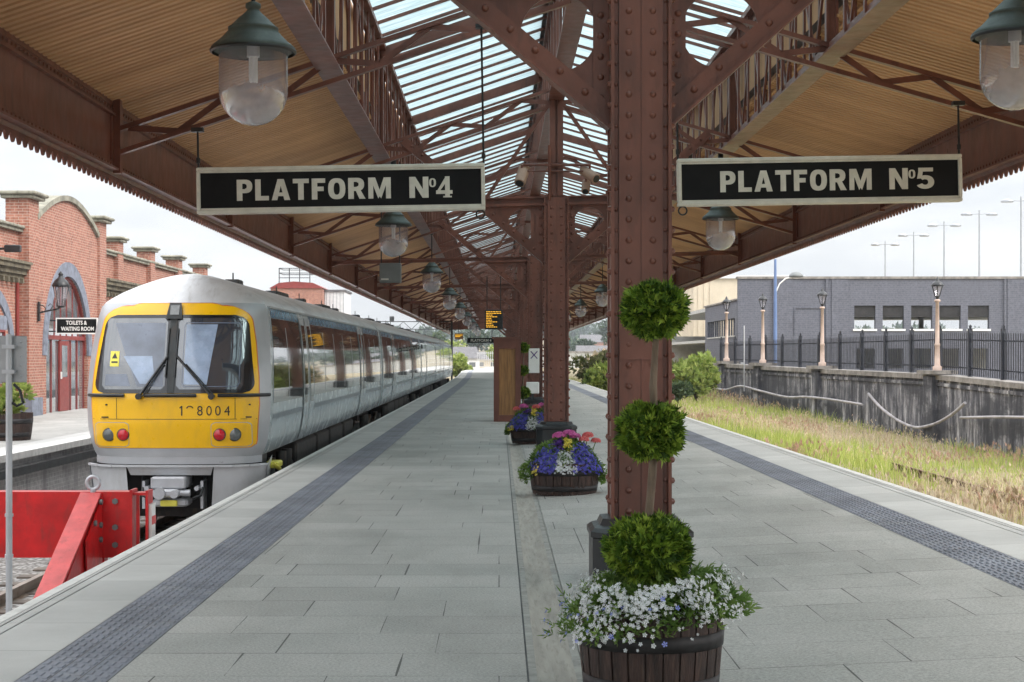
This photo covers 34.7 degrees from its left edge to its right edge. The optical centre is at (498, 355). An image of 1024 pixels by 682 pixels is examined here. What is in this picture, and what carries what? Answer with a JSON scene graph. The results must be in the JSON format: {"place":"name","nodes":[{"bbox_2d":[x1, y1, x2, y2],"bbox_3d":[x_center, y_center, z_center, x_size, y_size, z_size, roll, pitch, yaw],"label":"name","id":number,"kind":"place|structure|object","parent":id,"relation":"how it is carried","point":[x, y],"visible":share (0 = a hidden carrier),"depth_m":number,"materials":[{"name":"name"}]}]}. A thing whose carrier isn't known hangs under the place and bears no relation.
{"place":"outdoors","nodes":[
{"label":"outdoors","id":0,"kind":"place"},
{"bbox_2d":[0,408,88,446],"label":"opposite platform paving","id":1,"kind":"structure","parent":0,"point":[55,424],"depth_m":38.03,"materials":[{"name":"grey concrete"}]},
{"bbox_2d":[0,412,32,440],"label":"barrel planter","id":2,"kind":"object","parent":1,"relation":"on","point":[22,424],"visible":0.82,"depth_m":30.88,"materials":[{"name":"brown wood"}]},
{"bbox_2d":[0,382,37,414],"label":"leafy shrub","id":3,"kind":"object","parent":2,"relation":"in","point":[25,387],"visible":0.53,"depth_m":31.13,"materials":[{"name":"green plant"}]},
{"bbox_2d":[0,190,211,415],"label":"station building","id":4,"kind":"structure","parent":1,"relation":"on","point":[53,236],"depth_m":46.53,"materials":[{"name":"red brick"}]},
{"bbox_2d":[16,283,18,390],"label":"downpipe","id":5,"kind":"object","parent":4,"relation":"attached to","point":[17,309],"visible":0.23,"depth_m":42.65,"materials":[{"name":"metal"}]},
{"bbox_2d":[38,271,69,320],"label":"bracket lamp","id":6,"kind":"object","parent":4,"relation":"attached to","point":[60,281],"visible":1,"depth_m":43.71,"materials":[{"name":"grey metal"}]},
{"bbox_2d":[58,341,68,410],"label":"door","id":7,"kind":"structure","parent":4,"relation":"in","point":[63,346],"depth_m":46.93,"materials":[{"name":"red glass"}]},
{"bbox_2d":[46,277,85,412],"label":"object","id":8,"kind":"structure","parent":4,"relation":"in","point":[72,309],"depth_m":47.83,"materials":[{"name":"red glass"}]},
{"bbox_2d":[49,318,97,333],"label":"projecting sign","id":9,"kind":"object","parent":4,"relation":"attached to","point":[76,325],"visible":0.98,"depth_m":45.17,"materials":[{"name":"black metal"}]},
{"bbox_2d":[0,444,96,489],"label":"opposite platform","id":10,"kind":"structure","parent":0,"point":[72,475],"depth_m":29.93,"materials":[{"name":"concrete"}]},
{"bbox_2d":[0,434,91,462],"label":"opposite platform edge","id":11,"kind":"object","parent":10,"relation":"on","point":[35,450],"visible":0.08,"depth_m":29.22,"materials":[{"name":"white paint"}]},
{"bbox_2d":[0,431,89,451],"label":"white line","id":12,"kind":"object","parent":11,"relation":"on","point":[21,445],"visible":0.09,"depth_m":31.07,"materials":[{"name":"white paint"}]},
{"bbox_2d":[0,450,96,479],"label":"cable duct","id":13,"kind":"object","parent":10,"relation":"attached to","point":[27,469],"depth_m":29.17,"materials":[{"name":"concrete"}]},
{"bbox_2d":[0,367,487,626],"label":"platform edge","id":14,"kind":"object","parent":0,"point":[27,605],"visible":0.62,"depth_m":14.06,"materials":[{"name":"white paint"}]},
{"bbox_2d":[0,367,488,632],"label":"platform coping","id":15,"kind":"object","parent":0,"point":[16,621],"visible":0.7,"depth_m":13.48,"materials":[{"name":"grey concrete"}]},
{"bbox_2d":[0,367,491,681],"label":"platform coping","id":16,"kind":"object","parent":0,"point":[29,644],"visible":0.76,"depth_m":12.17,"materials":[{"name":"grey concrete"}]},
{"bbox_2d":[270,268,327,304],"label":"brick tower","id":17,"kind":"structure","parent":0,"point":[311,293],"depth_m":119.80,"materials":[{"name":"red brick"}]},
{"bbox_2d":[108,368,527,681],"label":"platform paving","id":18,"kind":"structure","parent":0,"point":[396,561],"depth_m":11.32,"materials":[{"name":"grey stone"}]},
{"bbox_2d":[15,367,493,681],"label":"tactile strip","id":19,"kind":"object","parent":18,"relation":"on","point":[442,398],"visible":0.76,"depth_m":11.18,"materials":[{"name":"grey concrete"}]},
{"bbox_2d":[17,410,431,681],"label":"tactile strip","id":20,"kind":"object","parent":19,"relation":"on","point":[73,671],"visible":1,"depth_m":11.48,"materials":[{"name":"grey concrete"}]},
{"bbox_2d":[44,397,1022,681],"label":"platform joint","id":21,"kind":"object","parent":19,"relation":"on","point":[330,485],"visible":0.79,"depth_m":12.52,"materials":[{"name":"grey concrete"}]},
{"bbox_2d":[106,371,472,681],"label":"platform joint","id":22,"kind":"object","parent":18,"relation":"on","point":[239,571],"visible":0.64,"depth_m":11.43,"materials":[{"name":"grey concrete"}]},
{"bbox_2d":[492,371,529,681],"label":"platform joint","id":23,"kind":"object","parent":18,"relation":"on","point":[519,582],"visible":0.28,"depth_m":11.14,"materials":[{"name":"grey concrete"}]},
{"bbox_2d":[493,370,537,681],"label":"drain edge","id":24,"kind":"object","parent":18,"relation":"on","point":[530,651],"visible":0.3,"depth_m":11.09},
{"bbox_2d":[493,371,576,681],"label":"drain channel","id":25,"kind":"object","parent":18,"relation":"on","point":[553,659],"visible":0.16,"depth_m":11.17,"materials":[{"name":"concrete"}]},
{"bbox_2d":[453,347,481,368],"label":"house","id":26,"kind":"structure","parent":0,"point":[473,354],"depth_m":261.52,"materials":[{"name":"stone"}]},
{"bbox_2d":[0,0,1023,680],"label":"platform canopy","id":27,"kind":"structure","parent":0,"point":[126,94],"depth_m":24.93,"materials":[{"name":"brown metal"}]},
{"bbox_2d":[210,0,295,125],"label":"platform lamp","id":28,"kind":"object","parent":27,"relation":"hanging from","point":[252,35],"visible":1,"depth_m":12.71,"materials":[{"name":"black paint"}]},
{"bbox_2d":[191,24,485,218],"bbox_3d":[-1.895,-2.768,19.550,3.546,2.324,0.170,-1,0,0],"label":"hanging sign","id":29,"kind":"object","parent":27,"relation":"hanging from","point":[340,189],"visible":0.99,"depth_m":19.50,"materials":[{"name":"black metal"}]},
{"bbox_2d":[379,162,401,282],"bbox_3d":[-2.000,-2.465,30.198,0.400,2.230,0.185,0,0,0],"label":"speaker box","id":30,"kind":"object","parent":27,"relation":"hanging from","point":[390,272],"visible":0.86,"depth_m":30.11,"materials":[{"name":"black paint"}]},
{"bbox_2d":[375,160,411,256],"bbox_3d":[-1.920,-2.683,29.800,0.672,1.765,0.672,0,0,0],"label":"platform lamp","id":31,"kind":"object","parent":27,"relation":"hanging from","point":[393,220],"visible":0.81,"depth_m":29.63,"materials":[{"name":"green metal"}]},
{"bbox_2d":[420,233,443,292],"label":"platform lamp","id":32,"kind":"object","parent":27,"relation":"hanging from","point":[431,268],"visible":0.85,"depth_m":46.67,"materials":[{"name":"green metal"}]},
{"bbox_2d":[485,276,502,329],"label":"departure board","id":33,"kind":"object","parent":27,"relation":"hanging from","point":[493,319],"visible":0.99,"depth_m":59.90,"materials":[{"name":"black paint"}]},
{"bbox_2d":[702,154,738,249],"bbox_3d":[4.030,-2.803,29.800,0.672,1.765,0.672,0,0,0],"label":"platform lamp","id":34,"kind":"object","parent":27,"relation":"hanging from","point":[720,214],"visible":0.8,"depth_m":29.64,"materials":[{"name":"green metal"}]},
{"bbox_2d":[676,101,964,215],"bbox_3d":[3.806,-2.667,19.550,3.496,1.926,0.170,-1,0,0],"label":"hanging sign","id":35,"kind":"object","parent":27,"relation":"hanging from","point":[821,180],"visible":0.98,"depth_m":19.50,"materials":[{"name":"black metal"}]},
{"bbox_2d":[970,0,1023,110],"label":"platform lamp","id":36,"kind":"object","parent":27,"relation":"hanging from","point":[1002,24],"visible":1,"depth_m":12.73,"materials":[{"name":"clear glass"}]},
{"bbox_2d":[0,1,1023,334],"label":"sky","id":37,"kind":"structure","parent":0,"point":[144,223],"materials":[{"name":"white"}]},
{"bbox_2d":[4,368,1023,525],"bbox_3d":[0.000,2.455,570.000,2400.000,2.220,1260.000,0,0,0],"label":"ground","id":38,"kind":"structure","parent":0,"point":[571,374],"depth_m":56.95,"materials":[{"name":"beige plant"}]},
{"bbox_2d":[0,516,188,615],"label":"trackbed","id":39,"kind":"structure","parent":38,"relation":"on","point":[20,566],"depth_m":21.42,"materials":[{"name":"grey gravel"}]},
{"bbox_2d":[0,334,26,612],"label":"sign post","id":40,"kind":"object","parent":39,"relation":"on","point":[13,358],"visible":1,"depth_m":10.48,"materials":[{"name":"metal"}]},
{"bbox_2d":[0,418,372,613],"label":"railway track","id":41,"kind":"structure","parent":39,"relation":"on","point":[27,587],"depth_m":19.27,"materials":[{"name":"metal"}]},
{"bbox_2d":[0,475,155,598],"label":"buffer stop","id":42,"kind":"object","parent":41,"relation":"on","point":[71,534],"visible":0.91,"depth_m":15.80,"materials":[{"name":"red metal"}]},
{"bbox_2d":[87,273,381,519],"bbox_3d":[-4.689,0.588,35.025,2.757,4.015,23.450,0,0,0],"label":"train coach","id":43,"kind":"object","parent":41,"relation":"on","point":[205,392],"visible":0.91,"depth_m":23.81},
{"bbox_2d":[297,317,309,439],"bbox_3d":[-3.400,0.385,28.445,0.133,2.110,0.814,0,0,0],"label":"door","id":44,"kind":"structure","parent":43,"relation":"in","point":[301,322],"depth_m":28.41,"materials":[{"name":"silver metal"}]},
{"bbox_2d":[302,318,314,437],"bbox_3d":[-3.400,0.385,29.255,0.133,2.110,0.814,0,0,0],"label":"door","id":45,"kind":"structure","parent":43,"relation":"in","point":[306,321],"depth_m":29.22,"materials":[{"name":"silver metal"}]},
{"bbox_2d":[356,328,363,414],"bbox_3d":[-3.400,0.385,39.995,0.133,2.110,0.814,0,0,0],"label":"door","id":46,"kind":"structure","parent":43,"relation":"in","point":[358,331],"depth_m":39.98,"materials":[{"name":"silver metal"}]},
{"bbox_2d":[359,329,365,413],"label":"door","id":47,"kind":"structure","parent":43,"relation":"in","point":[361,332],"depth_m":40.77,"materials":[{"name":"silver metal"}]},
{"bbox_2d":[351,315,420,423],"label":"train coach","id":48,"kind":"object","parent":41,"relation":"on","point":[401,362],"visible":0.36,"depth_m":54.66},
{"bbox_2d":[400,325,440,399],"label":"train coach","id":49,"kind":"object","parent":41,"relation":"on","point":[430,361],"visible":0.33,"depth_m":79.44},
{"bbox_2d":[408,334,452,398],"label":"train coach","id":50,"kind":"object","parent":41,"relation":"on","point":[446,358],"visible":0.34,"depth_m":103.70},
{"bbox_2d":[324,290,351,314],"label":"clad building","id":51,"kind":"structure","parent":38,"relation":"on","point":[340,300],"depth_m":121.00,"materials":[{"name":"stone"}]},
{"bbox_2d":[381,316,452,379],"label":"signal gantry","id":52,"kind":"object","parent":38,"relation":"on","point":[391,318],"visible":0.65,"depth_m":129.96,"materials":[{"name":"metal"}]},
{"bbox_2d":[453,352,473,376],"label":"shrub","id":53,"kind":"object","parent":38,"relation":"on","point":[460,361],"visible":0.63,"depth_m":189.11,"materials":[{"name":"green plant"}]},
{"bbox_2d":[543,351,599,367],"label":"boundary wall","id":54,"kind":"structure","parent":38,"relation":"on","point":[574,353],"depth_m":205.00,"materials":[{"name":"concrete"}]},
{"bbox_2d":[569,349,606,380],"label":"shrub","id":55,"kind":"object","parent":38,"relation":"on","point":[597,358],"visible":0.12,"depth_m":97.87,"materials":[{"name":"green plant"}]},
{"bbox_2d":[575,345,606,350],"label":"house","id":56,"kind":"structure","parent":38,"relation":"on","point":[588,347],"depth_m":322.26,"materials":[{"name":"stone"}]},
{"bbox_2d":[580,360,606,390],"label":"shrub","id":57,"kind":"object","parent":38,"relation":"on","point":[595,376],"visible":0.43,"depth_m":83.14,"materials":[{"name":"green plant"}]},
{"bbox_2d":[672,378,695,403],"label":"shrub","id":58,"kind":"object","parent":38,"relation":"on","point":[680,389],"visible":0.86,"depth_m":75.72,"materials":[{"name":"green plant"}]},
{"bbox_2d":[672,349,721,401],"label":"willow bush","id":59,"kind":"object","parent":38,"relation":"on","point":[700,372],"visible":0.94,"depth_m":83.41,"materials":[{"name":"green plant"}]},
{"bbox_2d":[677,275,788,335],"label":"beige building","id":60,"kind":"structure","parent":38,"relation":"on","point":[718,290],"depth_m":150.00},
{"bbox_2d":[773,259,802,362],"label":"blue lamp post","id":61,"kind":"object","parent":38,"relation":"on","point":[795,274],"visible":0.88,"depth_m":93.92,"materials":[{"name":"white metal"}]},
{"bbox_2d":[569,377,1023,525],"bbox_3d":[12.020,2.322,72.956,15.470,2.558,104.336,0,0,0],"label":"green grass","id":62,"kind":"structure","parent":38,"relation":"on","point":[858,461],"depth_m":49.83,"materials":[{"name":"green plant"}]},
{"bbox_2d":[672,276,1023,381],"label":"car park building","id":63,"kind":"structure","parent":38,"relation":"on","point":[996,302],"depth_m":98.00,"materials":[{"name":"grey brick"}]},
{"bbox_2d":[927,221,960,275],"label":"deck light","id":64,"kind":"object","parent":63,"relation":"on","point":[944,225],"visible":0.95,"depth_m":133.94,"materials":[{"name":"grey metal"}]},
{"bbox_2d":[961,210,997,275],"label":"deck light","id":65,"kind":"object","parent":63,"relation":"on","point":[971,214],"visible":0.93,"depth_m":123.43,"materials":[{"name":"grey metal"}]},
{"bbox_2d":[1001,196,1023,275],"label":"deck light","id":66,"kind":"object","parent":63,"relation":"on","point":[1008,200],"visible":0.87,"depth_m":112.95,"materials":[{"name":"grey metal"}]},
{"bbox_2d":[678,389,1023,522],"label":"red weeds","id":67,"kind":"object","parent":38,"relation":"on","point":[938,454],"visible":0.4,"depth_m":52.85,"materials":[{"name":"brown plant"}]},
{"bbox_2d":[710,361,1023,457],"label":"retaining wall","id":68,"kind":"structure","parent":38,"relation":"on","point":[922,397],"depth_m":64.58,"materials":[{"name":"concrete"}]},
{"bbox_2d":[722,296,730,360],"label":"lamp post","id":69,"kind":"object","parent":68,"relation":"on","point":[726,300],"visible":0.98,"depth_m":88.85,"materials":[{"name":"beige metal"}]},
{"bbox_2d":[758,293,767,362],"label":"lamp post","id":70,"kind":"object","parent":68,"relation":"on","point":[762,359],"visible":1,"depth_m":82.55,"materials":[{"name":"beige metal"}]},
{"bbox_2d":[713,385,862,405],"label":"cable","id":71,"kind":"object","parent":68,"relation":"attached to","point":[815,397],"visible":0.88,"depth_m":76.13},
{"bbox_2d":[817,288,827,365],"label":"lamp post","id":72,"kind":"object","parent":68,"relation":"on","point":[822,293],"visible":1,"depth_m":73.95,"materials":[{"name":"beige metal"}]},
{"bbox_2d":[720,325,1023,380],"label":"palisade fence","id":73,"kind":"object","parent":68,"relation":"on","point":[754,351],"visible":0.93,"depth_m":66.33,"materials":[{"name":"metal"}]},
{"bbox_2d":[867,393,966,428],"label":"cable","id":74,"kind":"object","parent":68,"relation":"attached to","point":[960,407],"visible":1,"depth_m":62.26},
{"bbox_2d":[931,277,943,369],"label":"lamp post","id":75,"kind":"object","parent":68,"relation":"on","point":[937,283],"visible":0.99,"depth_m":61.55,"materials":[{"name":"beige metal"}]},
{"bbox_2d":[959,415,1023,418],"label":"cable","id":76,"kind":"object","parent":68,"relation":"attached to","point":[990,417],"visible":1,"depth_m":56.14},
{"bbox_2d":[892,463,1023,508],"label":"railway track","id":77,"kind":"structure","parent":38,"relation":"on","point":[934,475],"depth_m":31.57,"materials":[{"name":"brown metal"}]},
{"bbox_2d":[449,338,578,351],"bbox_3d":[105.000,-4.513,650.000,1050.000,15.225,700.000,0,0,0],"label":"hills","id":78,"kind":"structure","parent":0,"point":[488,346],"depth_m":643.12,"materials":[{"name":"green plant"}]},
{"bbox_2d":[462,329,491,350],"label":"tree","id":79,"kind":"object","parent":78,"relation":"on","point":[475,335],"visible":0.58,"depth_m":379.44,"materials":[{"name":"green plant"}]},
{"bbox_2d":[579,335,606,344],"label":"house","id":80,"kind":"structure","parent":78,"relation":"on","point":[596,338],"depth_m":471.58,"materials":[{"name":"white brick"}]},
{"bbox_2d":[394,318,984,350],"bbox_3d":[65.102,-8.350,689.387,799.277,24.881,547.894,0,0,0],"label":"woods","id":81,"kind":"object","parent":78,"relation":"on","point":[575,334],"visible":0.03,"depth_m":666.42,"materials":[{"name":"green plant"}]},
{"bbox_2d":[521,377,1023,681],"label":"platform paving","id":82,"kind":"structure","parent":0,"point":[839,594],"depth_m":10.87,"materials":[{"name":"grey stone"}]},
{"bbox_2d":[403,264,606,336],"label":"iron column","id":83,"kind":"structure","parent":82,"relation":"on","point":[514,316],"depth_m":79.65,"materials":[{"name":"brown metal"}]},
{"bbox_2d":[492,337,521,421],"bbox_3d":[0.200,0.570,40.425,0.740,2.060,1.030,0,0,0],"label":"wooden screen","id":84,"kind":"object","parent":82,"relation":"on","point":[507,374],"visible":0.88,"depth_m":39.95,"materials":[{"name":"brown paint"}]},
{"bbox_2d":[420,280,606,336],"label":"iron column","id":85,"kind":"structure","parent":82,"relation":"on","point":[510,323],"depth_m":96.65,"materials":[{"name":"brown metal"}]},
{"bbox_2d":[432,291,594,336],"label":"iron column","id":86,"kind":"structure","parent":82,"relation":"on","point":[509,328],"depth_m":113.66,"materials":[{"name":"brown metal"}]},
{"bbox_2d":[510,423,535,443],"bbox_3d":[0.600,1.407,29.900,0.812,0.366,0.812,0,0,0],"label":"barrel planter","id":87,"kind":"object","parent":82,"relation":"on","point":[522,436],"visible":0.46,"depth_m":29.55,"materials":[{"name":"brown wood"}]},
{"bbox_2d":[504,402,543,437],"bbox_3d":[0.568,1.171,29.879,1.013,0.661,0.985,0,0,-43],"label":"flower clump","id":88,"kind":"object","parent":87,"relation":"in","point":[533,415],"visible":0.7,"depth_m":29.65,"materials":[{"name":"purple plant"}]},
{"bbox_2d":[377,244,673,386],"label":"iron column","id":89,"kind":"structure","parent":82,"relation":"on","point":[519,304],"depth_m":62.65,"materials":[{"name":"brown metal"}]},
{"bbox_2d":[521,403,536,409],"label":"barrel planter","id":90,"kind":"object","parent":82,"relation":"on","point":[529,404],"visible":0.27,"depth_m":40.02,"materials":[{"name":"brown wood"}]},
{"bbox_2d":[521,341,531,403],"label":"topiary tree","id":91,"kind":"object","parent":90,"relation":"in","point":[525,391],"visible":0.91,"depth_m":40.22,"materials":[{"name":"green plant"}]},
{"bbox_2d":[526,382,538,398],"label":"control box","id":92,"kind":"object","parent":82,"relation":"on","point":[533,387],"visible":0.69,"depth_m":45.33,"materials":[{"name":"grey metal"}]},
{"bbox_2d":[331,195,737,409],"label":"iron column","id":93,"kind":"structure","parent":82,"relation":"on","point":[529,286],"depth_m":45.62,"materials":[{"name":"brown metal"}]},
{"bbox_2d":[529,348,538,372],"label":"notice panel","id":94,"kind":"object","parent":93,"relation":"attached to","point":[533,360],"visible":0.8,"depth_m":45.42,"materials":[{"name":"white paper"}]},
{"bbox_2d":[520,444,582,681],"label":"drain edge","id":95,"kind":"object","parent":82,"relation":"on","point":[576,659],"visible":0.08,"depth_m":11.73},
{"bbox_2d":[400,99,711,445],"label":"iron column","id":96,"kind":"structure","parent":82,"relation":"on","point":[556,244],"depth_m":28.57,"materials":[{"name":"brown metal"}]},
{"bbox_2d":[523,145,589,199],"bbox_3d":[1.000,-3.195,28.540,1.160,0.950,0.053,0,0,0],"label":"camera mount","id":97,"kind":"object","parent":96,"relation":"attached to","point":[549,164],"visible":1,"depth_m":28.52,"materials":[{"name":"brown paint"}]},
{"bbox_2d":[514,164,529,186],"bbox_3d":[0.401,-3.142,28.543,0.200,0.413,0.396,0,0,20],"label":"cctv camera","id":98,"kind":"object","parent":97,"relation":"attached to","point":[521,177],"visible":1,"depth_m":28.44,"materials":[{"name":"black paint"}]},
{"bbox_2d":[579,164,599,183],"bbox_3d":[1.579,-3.173,28.541,0.190,0.354,0.404,0,0,-43],"label":"cctv camera","id":99,"kind":"object","parent":97,"relation":"attached to","point":[589,174],"visible":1,"depth_m":28.45,"materials":[{"name":"black paint"}]},
{"bbox_2d":[530,461,599,495],"bbox_3d":[0.755,1.402,18.900,0.822,0.366,0.822,0,0,0],"label":"barrel planter","id":100,"kind":"object","parent":82,"relation":"on","point":[560,484],"visible":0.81,"depth_m":18.55,"materials":[{"name":"brown wood"}]},
{"bbox_2d":[517,429,606,484],"bbox_3d":[0.773,1.170,18.890,0.972,0.653,0.978,0,0,-39],"label":"flower clump","id":101,"kind":"object","parent":100,"relation":"in","point":[560,449],"visible":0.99,"depth_m":18.68,"materials":[{"name":"purple plant"}]},
{"bbox_2d":[451,0,814,578],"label":"iron column","id":102,"kind":"structure","parent":82,"relation":"on","point":[638,83],"depth_m":11.55,"materials":[{"name":"brown metal"}]},
{"bbox_2d":[578,600,724,681],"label":"barrel planter","id":103,"kind":"object","parent":82,"relation":"on","point":[682,656],"visible":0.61,"depth_m":7.33,"materials":[{"name":"brown wood"}]},
{"bbox_2d":[536,560,761,652],"bbox_3d":[0.654,1.151,7.617,0.962,0.385,0.953,0,0,34],"label":"flower clump","id":104,"kind":"object","parent":103,"relation":"in","point":[604,590],"visible":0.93,"depth_m":7.38,"materials":[{"name":"white plant"}]},
{"bbox_2d":[599,275,699,589],"bbox_3d":[0.696,0.451,7.606,0.468,1.674,0.498,0,0,0],"label":"topiary tree","id":105,"kind":"object","parent":103,"relation":"in","point":[648,544],"visible":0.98,"depth_m":7.53,"materials":[{"name":"green plant"}]},
{"bbox_2d":[543,375,1023,589],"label":"tactile strip","id":106,"kind":"object","parent":82,"relation":"on","point":[585,392],"visible":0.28,"depth_m":14.54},
{"bbox_2d":[590,395,1023,587],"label":"tactile strip","id":107,"kind":"object","parent":106,"relation":"on","point":[741,456],"visible":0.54,"depth_m":14.76,"materials":[{"name":"grey concrete"}]},
{"bbox_2d":[543,374,1023,560],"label":"platform coping","id":108,"kind":"object","parent":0,"point":[1007,542],"visible":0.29,"depth_m":16.57,"materials":[{"name":"grey concrete"}]},
{"bbox_2d":[569,379,1023,535],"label":"platform edge","id":109,"kind":"object","parent":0,"point":[934,498],"visible":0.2,"depth_m":18.27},
{"bbox_2d":[571,380,1023,534],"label":"platform coping","id":110,"kind":"object","parent":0,"point":[954,510],"visible":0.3,"depth_m":17.68,"materials":[{"name":"grey concrete"}]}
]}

